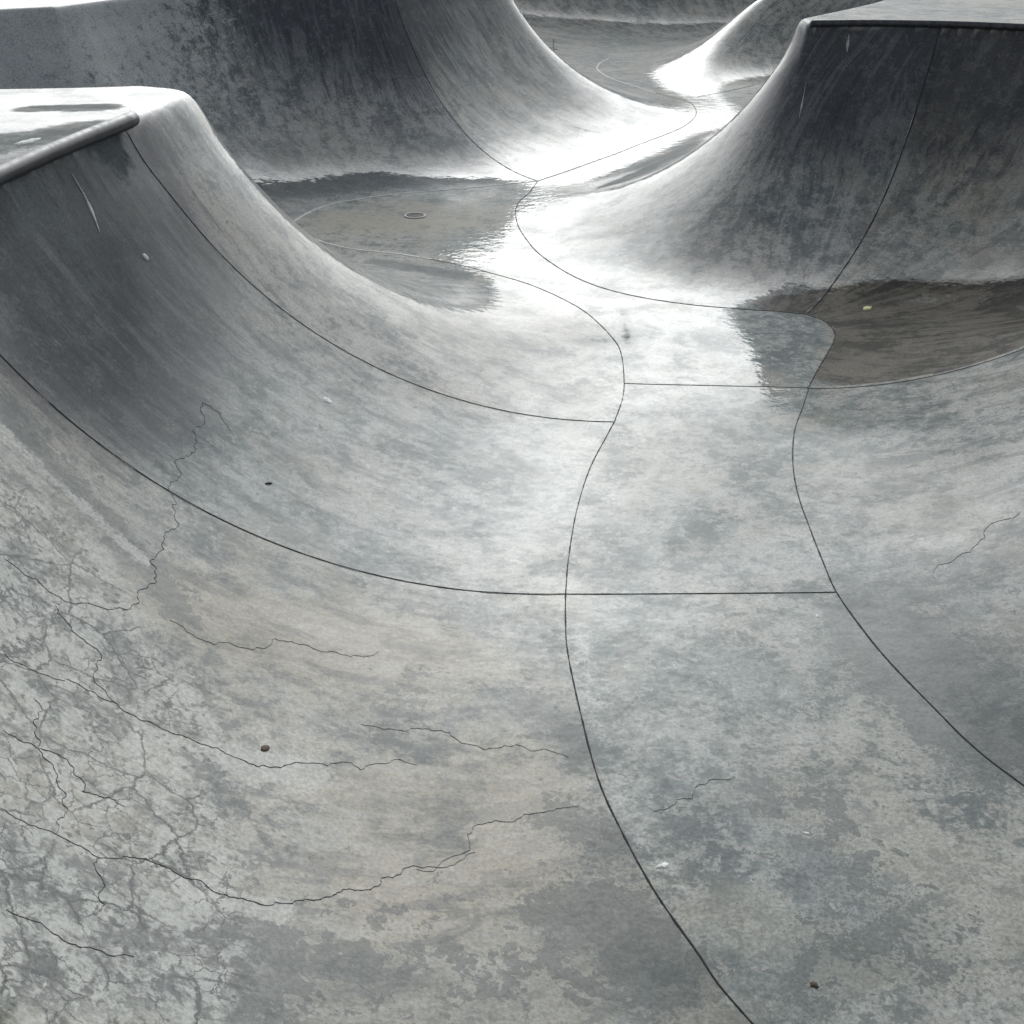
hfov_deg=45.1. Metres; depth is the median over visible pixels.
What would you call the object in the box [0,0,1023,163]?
deck
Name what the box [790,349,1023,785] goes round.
curved bank
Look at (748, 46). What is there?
rounded hip
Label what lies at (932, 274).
curved bank
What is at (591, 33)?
curved bank
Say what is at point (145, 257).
flattened gum
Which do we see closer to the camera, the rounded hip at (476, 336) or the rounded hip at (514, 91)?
the rounded hip at (476, 336)
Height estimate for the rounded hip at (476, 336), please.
2.004 m
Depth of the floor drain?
13.36 m
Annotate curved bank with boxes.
[0,0,536,219]
[0,130,614,595]
[0,352,753,1023]
[514,0,756,92]
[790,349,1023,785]
[805,28,1023,388]
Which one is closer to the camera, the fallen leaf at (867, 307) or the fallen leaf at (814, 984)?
the fallen leaf at (814, 984)
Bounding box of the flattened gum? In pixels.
[142,253,148,260]
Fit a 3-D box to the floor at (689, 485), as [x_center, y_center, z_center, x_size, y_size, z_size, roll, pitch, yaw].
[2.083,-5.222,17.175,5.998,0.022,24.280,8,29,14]
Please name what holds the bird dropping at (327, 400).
on the curved bank at (192, 364)
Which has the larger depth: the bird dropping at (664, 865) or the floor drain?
the floor drain
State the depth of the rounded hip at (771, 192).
12.04 m
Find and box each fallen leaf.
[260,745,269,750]
[810,981,818,987]
[863,306,871,309]
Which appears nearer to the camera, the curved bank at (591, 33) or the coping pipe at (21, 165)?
the coping pipe at (21, 165)
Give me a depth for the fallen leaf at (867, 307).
10.52 m
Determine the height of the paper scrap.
0.014 m
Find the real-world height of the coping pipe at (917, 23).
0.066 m
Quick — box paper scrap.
[13,138,40,145]
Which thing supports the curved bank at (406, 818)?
on the floor at (739, 743)
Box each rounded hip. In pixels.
[126,101,625,421]
[395,0,696,180]
[515,20,940,314]
[614,0,883,96]
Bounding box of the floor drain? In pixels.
[404,212,425,218]
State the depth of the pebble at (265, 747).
4.84 m
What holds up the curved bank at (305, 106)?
on the floor at (689, 485)
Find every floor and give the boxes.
[295,37,835,592]
[562,592,1023,1023]
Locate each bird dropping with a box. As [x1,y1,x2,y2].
[323,397,331,402]
[656,862,668,868]
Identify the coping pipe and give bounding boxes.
[0,111,139,185]
[810,19,1023,30]
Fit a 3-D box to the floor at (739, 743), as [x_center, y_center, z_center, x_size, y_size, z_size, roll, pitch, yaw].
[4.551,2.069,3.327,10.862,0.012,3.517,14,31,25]
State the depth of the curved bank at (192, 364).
6.92 m

